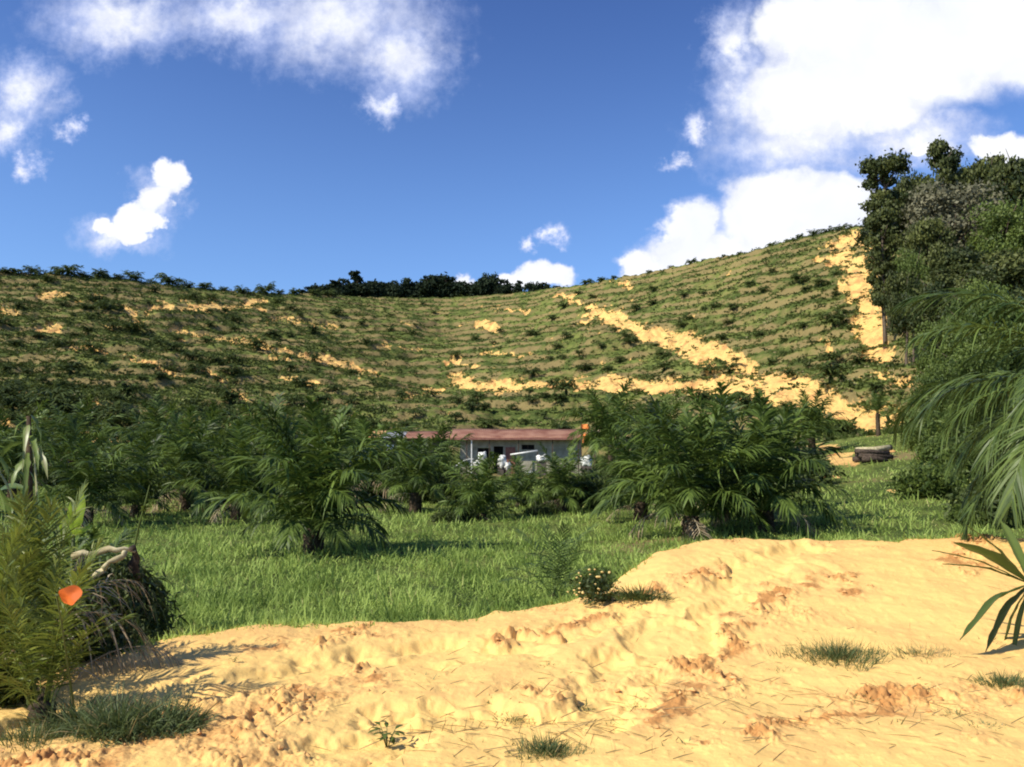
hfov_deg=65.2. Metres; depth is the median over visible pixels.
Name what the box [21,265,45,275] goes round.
young oil palm
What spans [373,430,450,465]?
shed
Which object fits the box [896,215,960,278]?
broadleaf tree
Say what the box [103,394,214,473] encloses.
oil palm
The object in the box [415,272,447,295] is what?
ridge tree
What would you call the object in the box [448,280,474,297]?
ridge tree
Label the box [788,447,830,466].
bush
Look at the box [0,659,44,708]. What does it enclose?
bush
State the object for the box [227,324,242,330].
young oil palm
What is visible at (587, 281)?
young oil palm
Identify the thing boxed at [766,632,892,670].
grass tuft
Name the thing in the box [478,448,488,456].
window
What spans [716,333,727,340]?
young oil palm
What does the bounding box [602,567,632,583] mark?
bush
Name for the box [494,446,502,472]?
doorway
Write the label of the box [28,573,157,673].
dry frond
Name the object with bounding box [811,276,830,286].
young oil palm
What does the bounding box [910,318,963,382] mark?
broadleaf tree
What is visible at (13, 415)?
young oil palm
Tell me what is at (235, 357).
young oil palm
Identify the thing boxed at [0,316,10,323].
young oil palm
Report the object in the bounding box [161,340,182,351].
young oil palm
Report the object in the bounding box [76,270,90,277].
young oil palm
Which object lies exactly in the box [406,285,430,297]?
ridge tree
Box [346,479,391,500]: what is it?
bush
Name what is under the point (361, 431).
oil palm
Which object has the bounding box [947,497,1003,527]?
bush
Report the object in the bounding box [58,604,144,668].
bush
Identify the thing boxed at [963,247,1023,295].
broadleaf tree
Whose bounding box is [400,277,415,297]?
ridge tree
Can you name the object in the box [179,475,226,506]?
bush
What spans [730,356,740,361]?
young oil palm
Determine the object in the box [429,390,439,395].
young oil palm
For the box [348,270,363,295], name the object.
ridge tree
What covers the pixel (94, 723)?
grass tussock
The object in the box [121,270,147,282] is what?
young oil palm
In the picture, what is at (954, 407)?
bush
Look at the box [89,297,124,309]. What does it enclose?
young oil palm
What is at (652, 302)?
young oil palm
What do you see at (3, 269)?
young oil palm
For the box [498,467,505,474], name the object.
crate
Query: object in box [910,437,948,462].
bush
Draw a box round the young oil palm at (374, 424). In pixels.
[366,417,381,428]
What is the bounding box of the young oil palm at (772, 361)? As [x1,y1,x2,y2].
[766,359,780,364]
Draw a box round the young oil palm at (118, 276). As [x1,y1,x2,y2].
[111,273,125,279]
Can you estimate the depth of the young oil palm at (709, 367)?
159.27 m
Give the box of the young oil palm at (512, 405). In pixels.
[506,403,518,408]
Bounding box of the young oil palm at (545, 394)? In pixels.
[538,391,549,397]
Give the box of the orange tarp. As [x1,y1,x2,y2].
[581,424,588,439]
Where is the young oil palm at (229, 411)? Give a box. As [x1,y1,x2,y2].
[222,408,241,416]
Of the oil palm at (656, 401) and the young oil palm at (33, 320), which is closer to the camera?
the oil palm at (656, 401)
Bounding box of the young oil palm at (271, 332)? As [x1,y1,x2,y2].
[261,328,282,337]
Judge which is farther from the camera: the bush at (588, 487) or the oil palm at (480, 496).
the bush at (588, 487)
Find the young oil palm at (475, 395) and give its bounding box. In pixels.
[467,391,487,400]
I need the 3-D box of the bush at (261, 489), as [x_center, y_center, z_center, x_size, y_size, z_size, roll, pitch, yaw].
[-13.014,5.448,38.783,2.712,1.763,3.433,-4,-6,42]
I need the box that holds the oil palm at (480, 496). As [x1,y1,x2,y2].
[431,451,528,520]
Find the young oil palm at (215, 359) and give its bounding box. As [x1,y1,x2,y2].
[204,352,228,364]
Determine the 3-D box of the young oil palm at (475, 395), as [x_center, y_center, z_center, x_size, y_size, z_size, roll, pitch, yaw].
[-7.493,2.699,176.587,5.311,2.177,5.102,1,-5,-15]
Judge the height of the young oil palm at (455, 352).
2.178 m
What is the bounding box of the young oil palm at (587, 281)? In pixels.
[580,278,594,284]
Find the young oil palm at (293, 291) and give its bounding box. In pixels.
[287,287,301,294]
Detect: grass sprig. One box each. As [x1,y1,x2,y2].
[575,698,596,711]
[849,690,879,702]
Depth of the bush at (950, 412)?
59.46 m
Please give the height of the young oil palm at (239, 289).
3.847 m
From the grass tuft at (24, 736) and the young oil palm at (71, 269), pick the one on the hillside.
the young oil palm at (71, 269)
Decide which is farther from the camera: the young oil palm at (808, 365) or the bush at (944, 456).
the young oil palm at (808, 365)
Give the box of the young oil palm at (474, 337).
[470,334,480,339]
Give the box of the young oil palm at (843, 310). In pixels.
[832,309,847,315]
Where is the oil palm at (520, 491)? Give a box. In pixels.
[495,454,547,506]
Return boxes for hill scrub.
[0,225,1022,471]
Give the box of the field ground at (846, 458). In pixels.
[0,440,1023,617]
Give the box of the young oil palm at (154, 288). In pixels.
[147,285,160,291]
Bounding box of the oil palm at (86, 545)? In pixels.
[1,534,107,597]
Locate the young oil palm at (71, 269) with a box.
[47,264,85,275]
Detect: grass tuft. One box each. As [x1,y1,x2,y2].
[0,715,86,752]
[493,710,533,724]
[503,729,594,762]
[608,581,678,605]
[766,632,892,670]
[871,640,965,663]
[934,706,979,717]
[964,719,1005,730]
[969,666,1023,690]
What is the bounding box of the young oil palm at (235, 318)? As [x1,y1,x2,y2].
[227,314,245,322]
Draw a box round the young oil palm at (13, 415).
[5,412,19,420]
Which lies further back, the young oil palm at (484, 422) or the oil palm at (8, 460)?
the young oil palm at (484, 422)
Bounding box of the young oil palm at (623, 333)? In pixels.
[617,331,634,337]
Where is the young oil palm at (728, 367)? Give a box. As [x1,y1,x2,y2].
[717,361,738,371]
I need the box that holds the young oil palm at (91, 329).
[76,325,98,333]
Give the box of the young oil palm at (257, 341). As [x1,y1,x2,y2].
[244,335,270,349]
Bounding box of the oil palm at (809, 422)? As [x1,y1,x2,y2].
[746,407,817,447]
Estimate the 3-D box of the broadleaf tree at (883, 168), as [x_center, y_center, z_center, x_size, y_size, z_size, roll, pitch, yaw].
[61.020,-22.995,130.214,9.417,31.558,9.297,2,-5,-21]
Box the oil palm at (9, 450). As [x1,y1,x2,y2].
[0,428,39,491]
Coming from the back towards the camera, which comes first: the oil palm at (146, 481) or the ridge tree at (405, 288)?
the ridge tree at (405, 288)
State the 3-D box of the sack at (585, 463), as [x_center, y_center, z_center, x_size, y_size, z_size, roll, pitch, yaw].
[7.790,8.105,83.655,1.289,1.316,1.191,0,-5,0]
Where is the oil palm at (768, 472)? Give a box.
[679,392,855,537]
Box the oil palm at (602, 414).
[555,378,657,468]
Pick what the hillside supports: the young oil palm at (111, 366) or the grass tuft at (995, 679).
the young oil palm at (111, 366)
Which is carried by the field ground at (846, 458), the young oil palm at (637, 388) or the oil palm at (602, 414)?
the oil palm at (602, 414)
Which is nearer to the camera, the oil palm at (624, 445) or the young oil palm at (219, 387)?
the oil palm at (624, 445)
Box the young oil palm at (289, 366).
[281,363,299,371]
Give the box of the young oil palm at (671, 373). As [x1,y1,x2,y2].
[666,371,676,376]
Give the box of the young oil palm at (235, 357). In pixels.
[221,350,248,363]
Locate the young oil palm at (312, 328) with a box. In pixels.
[306,324,320,332]
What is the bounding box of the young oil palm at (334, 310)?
[327,307,343,314]
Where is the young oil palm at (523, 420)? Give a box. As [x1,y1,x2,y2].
[519,418,531,424]
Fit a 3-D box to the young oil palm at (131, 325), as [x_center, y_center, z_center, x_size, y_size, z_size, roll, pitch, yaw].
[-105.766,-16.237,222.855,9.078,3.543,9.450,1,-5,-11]
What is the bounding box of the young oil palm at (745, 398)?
[731,390,774,410]
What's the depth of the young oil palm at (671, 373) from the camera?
161.67 m
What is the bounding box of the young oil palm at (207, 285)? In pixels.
[193,282,213,288]
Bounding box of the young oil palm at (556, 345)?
[550,342,562,347]
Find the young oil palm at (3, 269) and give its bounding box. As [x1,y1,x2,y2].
[0,267,11,273]
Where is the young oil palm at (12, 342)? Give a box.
[5,339,21,346]
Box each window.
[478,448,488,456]
[522,445,533,448]
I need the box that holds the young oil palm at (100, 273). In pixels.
[90,268,110,277]
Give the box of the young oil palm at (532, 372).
[522,365,541,376]
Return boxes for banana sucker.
[59,493,89,575]
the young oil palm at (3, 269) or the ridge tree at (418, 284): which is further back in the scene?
the ridge tree at (418, 284)
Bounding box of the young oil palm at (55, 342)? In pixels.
[43,336,72,346]
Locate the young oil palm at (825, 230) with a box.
[819,226,833,232]
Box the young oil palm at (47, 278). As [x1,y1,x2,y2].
[40,274,57,282]
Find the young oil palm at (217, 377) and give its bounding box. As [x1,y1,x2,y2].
[212,375,225,381]
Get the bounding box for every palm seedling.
[0,479,107,678]
[0,514,54,671]
[0,536,134,723]
[499,522,599,599]
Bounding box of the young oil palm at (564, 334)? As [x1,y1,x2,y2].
[560,330,572,337]
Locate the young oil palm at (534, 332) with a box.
[527,329,539,334]
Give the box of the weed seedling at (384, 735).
[367,721,405,746]
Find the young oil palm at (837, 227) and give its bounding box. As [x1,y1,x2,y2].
[830,223,849,231]
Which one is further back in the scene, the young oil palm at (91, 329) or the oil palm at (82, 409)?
the young oil palm at (91, 329)
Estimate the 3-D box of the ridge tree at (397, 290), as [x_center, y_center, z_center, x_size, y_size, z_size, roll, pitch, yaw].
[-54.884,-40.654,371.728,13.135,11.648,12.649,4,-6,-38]
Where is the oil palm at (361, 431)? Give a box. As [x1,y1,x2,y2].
[326,412,420,502]
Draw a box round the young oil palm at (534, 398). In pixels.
[525,396,539,402]
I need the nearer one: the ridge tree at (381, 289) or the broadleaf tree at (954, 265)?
the broadleaf tree at (954, 265)
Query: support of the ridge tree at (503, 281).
on the hillside
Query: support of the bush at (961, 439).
on the field ground at (846, 458)
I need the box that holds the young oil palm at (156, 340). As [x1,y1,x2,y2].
[148,337,172,346]
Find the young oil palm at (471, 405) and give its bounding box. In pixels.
[461,401,476,410]
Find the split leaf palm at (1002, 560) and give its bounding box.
[932,520,1023,651]
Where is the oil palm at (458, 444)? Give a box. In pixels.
[387,424,474,488]
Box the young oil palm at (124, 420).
[93,400,146,428]
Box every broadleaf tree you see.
[849,148,913,330]
[861,203,902,348]
[880,269,925,364]
[890,164,941,253]
[891,245,930,363]
[895,273,985,344]
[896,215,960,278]
[898,176,1010,253]
[902,362,965,413]
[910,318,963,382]
[921,135,966,244]
[925,244,1021,287]
[925,341,1015,404]
[930,276,1012,344]
[934,161,986,244]
[947,287,1023,376]
[955,152,1020,245]
[961,195,1023,254]
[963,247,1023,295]
[974,150,1023,231]
[1005,281,1023,314]
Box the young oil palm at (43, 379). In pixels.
[32,375,51,383]
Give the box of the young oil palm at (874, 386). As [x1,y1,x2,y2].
[866,382,886,392]
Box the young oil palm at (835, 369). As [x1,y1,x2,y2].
[809,359,851,383]
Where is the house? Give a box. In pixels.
[450,429,582,473]
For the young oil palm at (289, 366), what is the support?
on the hillside
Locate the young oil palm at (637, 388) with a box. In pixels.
[629,387,641,392]
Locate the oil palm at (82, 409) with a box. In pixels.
[37,394,128,468]
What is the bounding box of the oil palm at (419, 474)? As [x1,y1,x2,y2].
[357,422,462,512]
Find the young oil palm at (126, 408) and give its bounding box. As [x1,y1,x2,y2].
[113,402,137,414]
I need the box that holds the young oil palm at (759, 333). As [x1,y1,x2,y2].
[754,330,765,336]
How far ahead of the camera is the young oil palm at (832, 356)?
119.53 m
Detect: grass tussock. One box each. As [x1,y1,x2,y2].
[2,676,151,738]
[43,678,196,748]
[106,684,226,744]
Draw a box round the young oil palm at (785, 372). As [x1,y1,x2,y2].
[778,367,795,374]
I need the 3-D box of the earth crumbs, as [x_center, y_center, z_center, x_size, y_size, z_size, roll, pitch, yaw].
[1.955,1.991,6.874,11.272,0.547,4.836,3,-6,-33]
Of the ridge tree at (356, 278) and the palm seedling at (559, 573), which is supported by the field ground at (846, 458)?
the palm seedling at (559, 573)
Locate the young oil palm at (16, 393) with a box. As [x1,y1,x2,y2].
[10,389,40,402]
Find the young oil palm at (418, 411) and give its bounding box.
[406,407,423,415]
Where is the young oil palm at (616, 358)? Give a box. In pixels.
[613,355,625,362]
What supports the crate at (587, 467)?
on the hillside
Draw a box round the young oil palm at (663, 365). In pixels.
[652,359,672,370]
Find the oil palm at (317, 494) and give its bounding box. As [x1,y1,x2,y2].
[199,396,422,558]
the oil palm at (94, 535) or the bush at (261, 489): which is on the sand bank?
the oil palm at (94, 535)
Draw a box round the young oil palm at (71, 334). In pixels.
[66,330,81,337]
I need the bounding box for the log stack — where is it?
[852,445,893,462]
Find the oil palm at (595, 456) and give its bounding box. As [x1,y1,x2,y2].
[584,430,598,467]
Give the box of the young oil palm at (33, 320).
[26,317,37,322]
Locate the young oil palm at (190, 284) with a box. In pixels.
[184,281,194,287]
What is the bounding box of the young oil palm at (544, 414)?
[540,412,548,417]
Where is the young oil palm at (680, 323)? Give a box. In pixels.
[674,319,689,326]
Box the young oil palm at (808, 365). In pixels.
[802,362,812,368]
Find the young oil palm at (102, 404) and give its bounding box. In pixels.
[95,401,119,412]
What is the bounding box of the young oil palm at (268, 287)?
[252,281,275,292]
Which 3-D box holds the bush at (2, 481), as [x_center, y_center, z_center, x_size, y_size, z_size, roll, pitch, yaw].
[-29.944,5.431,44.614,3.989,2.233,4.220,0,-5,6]
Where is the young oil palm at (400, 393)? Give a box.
[394,389,408,397]
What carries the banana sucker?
on the sand bank
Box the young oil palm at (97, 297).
[82,292,103,301]
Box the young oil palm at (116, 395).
[106,391,124,399]
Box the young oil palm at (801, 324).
[796,321,810,328]
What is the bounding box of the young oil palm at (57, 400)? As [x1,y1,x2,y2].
[21,389,75,412]
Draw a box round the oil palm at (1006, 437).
[881,281,1023,540]
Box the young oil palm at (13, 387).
[0,379,31,398]
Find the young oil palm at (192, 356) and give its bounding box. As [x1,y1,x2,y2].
[177,349,206,360]
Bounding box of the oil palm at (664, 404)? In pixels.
[633,400,704,459]
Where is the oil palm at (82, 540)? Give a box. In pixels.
[41,523,173,599]
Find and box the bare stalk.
[131,485,150,596]
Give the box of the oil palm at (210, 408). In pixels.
[180,401,251,470]
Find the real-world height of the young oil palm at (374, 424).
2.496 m
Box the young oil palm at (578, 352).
[573,349,584,355]
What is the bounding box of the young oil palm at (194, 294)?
[184,291,200,299]
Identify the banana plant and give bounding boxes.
[0,415,59,563]
[0,456,14,542]
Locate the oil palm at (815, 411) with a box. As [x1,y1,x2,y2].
[780,388,854,449]
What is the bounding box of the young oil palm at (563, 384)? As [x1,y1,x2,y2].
[551,377,579,394]
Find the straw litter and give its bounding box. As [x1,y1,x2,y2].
[203,585,1023,766]
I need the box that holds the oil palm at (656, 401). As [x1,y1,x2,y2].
[615,398,680,467]
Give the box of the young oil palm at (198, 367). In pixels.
[183,361,212,373]
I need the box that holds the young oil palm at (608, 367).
[600,365,613,371]
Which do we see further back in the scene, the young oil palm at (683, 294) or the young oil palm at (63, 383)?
the young oil palm at (683, 294)
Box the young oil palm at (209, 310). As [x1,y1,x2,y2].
[204,308,214,313]
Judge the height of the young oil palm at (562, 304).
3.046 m
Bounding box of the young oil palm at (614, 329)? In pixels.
[610,326,621,331]
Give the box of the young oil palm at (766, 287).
[755,285,770,292]
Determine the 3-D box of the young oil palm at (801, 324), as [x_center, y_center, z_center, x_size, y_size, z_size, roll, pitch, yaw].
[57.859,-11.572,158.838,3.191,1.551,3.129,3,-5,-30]
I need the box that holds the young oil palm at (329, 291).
[320,288,337,296]
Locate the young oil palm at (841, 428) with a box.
[816,420,856,433]
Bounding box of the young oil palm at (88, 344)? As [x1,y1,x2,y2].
[80,339,105,351]
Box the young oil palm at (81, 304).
[76,302,94,308]
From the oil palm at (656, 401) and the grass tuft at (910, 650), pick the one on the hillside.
the oil palm at (656, 401)
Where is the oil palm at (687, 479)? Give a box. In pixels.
[589,392,776,541]
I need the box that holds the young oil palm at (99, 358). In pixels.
[90,355,105,360]
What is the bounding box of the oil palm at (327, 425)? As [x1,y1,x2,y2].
[298,402,364,469]
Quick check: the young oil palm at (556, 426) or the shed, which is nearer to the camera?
the shed
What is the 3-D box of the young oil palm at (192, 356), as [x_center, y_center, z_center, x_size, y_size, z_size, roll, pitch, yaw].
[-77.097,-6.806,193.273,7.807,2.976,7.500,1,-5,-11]
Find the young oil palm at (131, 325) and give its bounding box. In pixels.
[115,318,148,331]
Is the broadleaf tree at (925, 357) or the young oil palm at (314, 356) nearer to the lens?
the broadleaf tree at (925, 357)
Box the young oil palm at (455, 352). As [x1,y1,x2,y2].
[448,350,462,356]
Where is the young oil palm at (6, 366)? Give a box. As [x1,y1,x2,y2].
[0,364,16,371]
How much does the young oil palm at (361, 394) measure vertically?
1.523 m
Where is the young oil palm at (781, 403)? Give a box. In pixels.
[777,400,795,408]
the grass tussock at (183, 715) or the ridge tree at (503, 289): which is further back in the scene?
the ridge tree at (503, 289)
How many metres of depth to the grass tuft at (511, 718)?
5.02 m
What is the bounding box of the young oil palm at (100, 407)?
[75,402,109,419]
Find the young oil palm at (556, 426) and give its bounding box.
[549,421,575,428]
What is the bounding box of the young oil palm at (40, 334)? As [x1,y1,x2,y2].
[28,331,47,338]
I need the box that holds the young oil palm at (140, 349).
[135,345,151,352]
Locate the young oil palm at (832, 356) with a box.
[820,351,844,361]
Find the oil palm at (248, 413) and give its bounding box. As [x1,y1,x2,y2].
[214,391,314,488]
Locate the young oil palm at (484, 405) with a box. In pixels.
[477,402,492,409]
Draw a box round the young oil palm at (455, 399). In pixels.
[447,395,463,403]
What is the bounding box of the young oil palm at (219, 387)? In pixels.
[209,384,233,391]
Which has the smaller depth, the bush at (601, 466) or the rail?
the bush at (601, 466)
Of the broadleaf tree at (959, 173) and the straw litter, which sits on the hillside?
the broadleaf tree at (959, 173)
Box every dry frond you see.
[0,607,162,686]
[22,661,99,688]
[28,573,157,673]
[75,643,181,675]
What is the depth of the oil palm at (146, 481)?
33.51 m
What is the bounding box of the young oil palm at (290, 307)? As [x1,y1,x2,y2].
[284,303,296,309]
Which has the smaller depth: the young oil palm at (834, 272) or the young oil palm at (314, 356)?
the young oil palm at (834, 272)
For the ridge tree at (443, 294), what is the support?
on the hillside
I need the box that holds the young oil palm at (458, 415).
[447,412,464,420]
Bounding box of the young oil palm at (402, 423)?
[397,419,412,427]
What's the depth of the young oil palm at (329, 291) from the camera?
341.12 m
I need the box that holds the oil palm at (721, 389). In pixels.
[640,382,807,526]
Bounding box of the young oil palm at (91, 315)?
[82,312,95,318]
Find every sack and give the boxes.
[478,451,486,459]
[497,455,506,468]
[504,462,511,469]
[536,454,547,461]
[580,455,592,465]
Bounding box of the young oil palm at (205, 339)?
[201,337,213,342]
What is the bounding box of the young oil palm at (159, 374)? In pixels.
[151,371,166,379]
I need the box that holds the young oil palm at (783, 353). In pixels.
[778,350,788,355]
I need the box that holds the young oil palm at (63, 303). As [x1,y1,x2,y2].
[56,300,69,305]
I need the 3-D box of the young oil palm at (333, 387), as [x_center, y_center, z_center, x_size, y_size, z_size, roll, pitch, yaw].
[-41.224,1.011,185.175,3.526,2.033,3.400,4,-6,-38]
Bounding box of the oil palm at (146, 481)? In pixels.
[86,430,204,520]
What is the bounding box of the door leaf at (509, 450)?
[506,447,514,472]
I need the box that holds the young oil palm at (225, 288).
[218,285,229,291]
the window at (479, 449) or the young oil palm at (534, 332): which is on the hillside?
the young oil palm at (534, 332)
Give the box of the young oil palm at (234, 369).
[217,364,244,374]
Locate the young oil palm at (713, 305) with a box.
[708,302,721,307]
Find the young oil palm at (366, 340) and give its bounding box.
[361,337,372,344]
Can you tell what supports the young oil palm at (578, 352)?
on the hillside
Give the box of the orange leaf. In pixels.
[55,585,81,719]
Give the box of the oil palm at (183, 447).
[123,405,247,513]
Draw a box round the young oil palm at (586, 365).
[575,360,594,370]
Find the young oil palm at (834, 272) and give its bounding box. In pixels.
[830,269,842,275]
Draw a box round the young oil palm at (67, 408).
[40,400,81,419]
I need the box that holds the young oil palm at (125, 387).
[112,380,145,396]
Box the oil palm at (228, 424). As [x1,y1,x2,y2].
[223,417,258,465]
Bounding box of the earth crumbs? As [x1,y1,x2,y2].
[0,539,1019,764]
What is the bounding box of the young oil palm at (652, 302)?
[646,298,657,305]
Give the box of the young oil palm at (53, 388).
[23,379,79,402]
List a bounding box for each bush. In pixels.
[0,471,10,492]
[0,604,97,665]
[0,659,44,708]
[20,463,73,488]
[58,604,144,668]
[97,473,167,503]
[111,623,168,646]
[158,471,179,489]
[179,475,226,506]
[212,479,280,510]
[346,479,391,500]
[398,475,460,504]
[429,509,457,522]
[430,494,455,505]
[451,508,479,522]
[521,494,542,505]
[521,503,553,515]
[541,502,561,513]
[543,467,628,509]
[574,566,616,584]
[580,465,623,482]
[596,459,607,471]
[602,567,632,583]
[783,451,849,489]
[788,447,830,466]
[887,459,966,499]
[899,408,958,448]
[899,426,949,450]
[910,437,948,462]
[928,462,968,483]
[931,438,998,477]
[933,432,988,462]
[938,434,977,445]
[940,476,1023,528]
[942,396,1012,417]
[943,399,1001,417]
[947,419,981,438]
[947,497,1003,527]
[958,410,1001,436]
[963,461,1008,491]
[964,402,1023,422]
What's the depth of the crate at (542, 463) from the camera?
83.18 m
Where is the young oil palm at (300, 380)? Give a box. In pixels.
[287,375,312,386]
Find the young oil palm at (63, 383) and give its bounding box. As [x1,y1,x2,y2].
[55,378,77,389]
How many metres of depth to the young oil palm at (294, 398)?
167.15 m
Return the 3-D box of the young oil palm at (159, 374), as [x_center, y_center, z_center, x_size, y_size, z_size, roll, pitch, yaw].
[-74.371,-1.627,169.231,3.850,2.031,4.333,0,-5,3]
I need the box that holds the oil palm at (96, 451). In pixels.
[77,421,128,457]
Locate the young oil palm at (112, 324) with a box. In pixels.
[106,322,119,328]
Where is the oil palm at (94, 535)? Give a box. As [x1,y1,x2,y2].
[48,525,171,622]
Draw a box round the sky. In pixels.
[0,0,1023,293]
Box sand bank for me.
[0,533,1023,766]
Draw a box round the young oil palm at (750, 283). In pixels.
[743,279,755,285]
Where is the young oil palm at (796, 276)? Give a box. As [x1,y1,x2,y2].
[788,271,810,284]
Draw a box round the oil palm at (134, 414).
[98,412,166,459]
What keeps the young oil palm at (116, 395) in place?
on the hillside
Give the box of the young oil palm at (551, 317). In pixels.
[547,315,555,320]
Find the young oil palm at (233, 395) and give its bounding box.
[217,388,247,403]
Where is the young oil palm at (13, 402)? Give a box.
[0,393,30,410]
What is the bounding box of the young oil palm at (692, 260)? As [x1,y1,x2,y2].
[685,257,696,264]
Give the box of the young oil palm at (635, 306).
[629,303,640,310]
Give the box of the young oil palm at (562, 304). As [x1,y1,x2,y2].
[557,301,568,307]
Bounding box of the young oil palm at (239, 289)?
[233,285,250,292]
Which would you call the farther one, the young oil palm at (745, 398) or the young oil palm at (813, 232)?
the young oil palm at (813, 232)
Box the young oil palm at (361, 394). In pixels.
[357,392,366,396]
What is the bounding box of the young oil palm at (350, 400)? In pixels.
[341,395,361,403]
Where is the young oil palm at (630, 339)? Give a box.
[619,334,639,343]
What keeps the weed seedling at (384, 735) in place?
on the sand bank
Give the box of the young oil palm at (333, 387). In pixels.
[327,383,340,390]
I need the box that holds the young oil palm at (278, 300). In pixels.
[271,298,286,303]
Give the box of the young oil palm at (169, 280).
[152,272,188,287]
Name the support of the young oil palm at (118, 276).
on the hillside
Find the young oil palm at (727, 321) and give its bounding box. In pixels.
[722,318,733,324]
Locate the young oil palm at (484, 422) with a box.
[476,418,495,428]
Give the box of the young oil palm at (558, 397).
[547,392,568,403]
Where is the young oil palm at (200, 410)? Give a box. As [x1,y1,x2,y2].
[191,404,216,418]
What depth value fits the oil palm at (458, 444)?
43.44 m
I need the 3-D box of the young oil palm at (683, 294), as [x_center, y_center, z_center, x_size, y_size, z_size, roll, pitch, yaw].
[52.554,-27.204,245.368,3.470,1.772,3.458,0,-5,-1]
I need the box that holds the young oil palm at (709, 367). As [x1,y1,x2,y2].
[697,363,722,373]
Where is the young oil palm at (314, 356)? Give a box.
[308,353,323,361]
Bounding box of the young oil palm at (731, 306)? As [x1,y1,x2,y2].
[726,302,737,309]
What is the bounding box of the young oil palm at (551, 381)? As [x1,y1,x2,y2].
[545,378,557,388]
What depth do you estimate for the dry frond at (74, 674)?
5.69 m
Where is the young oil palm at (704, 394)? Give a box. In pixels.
[690,389,710,399]
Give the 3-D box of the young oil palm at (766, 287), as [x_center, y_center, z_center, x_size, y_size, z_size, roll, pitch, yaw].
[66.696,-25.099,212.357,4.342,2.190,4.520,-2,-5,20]
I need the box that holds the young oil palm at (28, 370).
[20,367,33,373]
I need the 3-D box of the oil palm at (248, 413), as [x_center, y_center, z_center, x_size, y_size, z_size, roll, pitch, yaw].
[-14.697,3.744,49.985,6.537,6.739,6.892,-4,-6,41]
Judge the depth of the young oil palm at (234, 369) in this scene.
188.67 m
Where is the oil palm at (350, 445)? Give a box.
[339,426,373,469]
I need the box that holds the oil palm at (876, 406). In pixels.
[858,391,894,435]
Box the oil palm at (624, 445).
[583,421,695,521]
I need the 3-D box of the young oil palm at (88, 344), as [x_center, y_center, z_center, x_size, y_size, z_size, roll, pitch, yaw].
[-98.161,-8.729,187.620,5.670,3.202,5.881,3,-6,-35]
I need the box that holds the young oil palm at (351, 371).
[347,369,358,374]
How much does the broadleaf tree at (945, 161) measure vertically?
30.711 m
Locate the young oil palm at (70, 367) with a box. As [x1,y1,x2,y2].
[52,360,89,374]
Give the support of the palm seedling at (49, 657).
on the sand bank
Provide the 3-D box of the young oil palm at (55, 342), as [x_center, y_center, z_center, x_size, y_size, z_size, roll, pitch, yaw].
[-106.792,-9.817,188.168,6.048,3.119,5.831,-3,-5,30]
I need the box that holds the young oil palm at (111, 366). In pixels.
[106,363,117,369]
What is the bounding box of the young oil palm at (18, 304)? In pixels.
[10,301,24,308]
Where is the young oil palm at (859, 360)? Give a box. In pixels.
[845,351,876,364]
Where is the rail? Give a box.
[510,450,537,474]
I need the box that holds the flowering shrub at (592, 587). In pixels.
[567,569,623,605]
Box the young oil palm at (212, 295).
[204,293,216,299]
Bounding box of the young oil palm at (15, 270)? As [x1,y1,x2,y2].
[7,268,22,273]
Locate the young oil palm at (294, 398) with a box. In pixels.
[281,391,306,404]
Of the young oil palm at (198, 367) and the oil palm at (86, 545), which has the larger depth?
the young oil palm at (198, 367)
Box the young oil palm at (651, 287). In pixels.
[647,285,659,290]
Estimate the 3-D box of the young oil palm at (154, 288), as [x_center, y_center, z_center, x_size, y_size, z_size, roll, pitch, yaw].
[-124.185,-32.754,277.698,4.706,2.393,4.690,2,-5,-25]
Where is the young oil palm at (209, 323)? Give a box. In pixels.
[203,320,215,326]
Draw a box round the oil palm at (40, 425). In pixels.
[3,410,56,441]
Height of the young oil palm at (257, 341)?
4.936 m
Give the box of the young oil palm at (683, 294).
[678,291,686,296]
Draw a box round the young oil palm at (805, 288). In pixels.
[799,285,811,290]
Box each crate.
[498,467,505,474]
[537,461,546,474]
[581,466,591,472]
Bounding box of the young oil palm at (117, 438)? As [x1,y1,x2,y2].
[90,421,135,442]
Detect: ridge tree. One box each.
[299,286,321,293]
[307,283,327,293]
[325,280,341,288]
[328,285,351,295]
[337,278,353,296]
[342,285,355,296]
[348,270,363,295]
[351,282,363,295]
[356,286,377,297]
[359,281,378,296]
[369,282,386,297]
[372,278,391,295]
[385,283,404,297]
[387,280,399,286]
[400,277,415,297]
[400,284,410,296]
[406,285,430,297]
[410,281,423,294]
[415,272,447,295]
[421,283,438,297]
[435,274,460,296]
[435,284,456,297]
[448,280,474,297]
[464,286,483,295]
[474,272,499,295]
[491,279,512,293]
[493,285,511,293]
[506,284,525,293]
[513,280,522,288]
[521,281,535,291]
[534,281,550,289]
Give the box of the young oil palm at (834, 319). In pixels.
[816,308,851,328]
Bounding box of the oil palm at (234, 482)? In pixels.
[158,415,303,523]
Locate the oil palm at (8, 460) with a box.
[0,398,80,497]
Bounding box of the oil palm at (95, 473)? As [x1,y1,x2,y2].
[14,415,152,528]
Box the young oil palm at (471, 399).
[467,397,477,403]
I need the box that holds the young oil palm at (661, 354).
[654,348,671,358]
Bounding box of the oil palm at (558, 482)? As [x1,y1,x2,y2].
[513,441,607,513]
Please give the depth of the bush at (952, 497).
26.14 m
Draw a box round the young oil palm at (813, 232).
[806,229,820,235]
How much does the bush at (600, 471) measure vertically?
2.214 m
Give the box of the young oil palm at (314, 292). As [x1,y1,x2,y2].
[308,288,321,294]
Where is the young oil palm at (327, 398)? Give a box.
[314,392,334,404]
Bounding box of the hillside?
[0,227,1022,485]
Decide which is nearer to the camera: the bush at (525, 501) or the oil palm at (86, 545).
the oil palm at (86, 545)

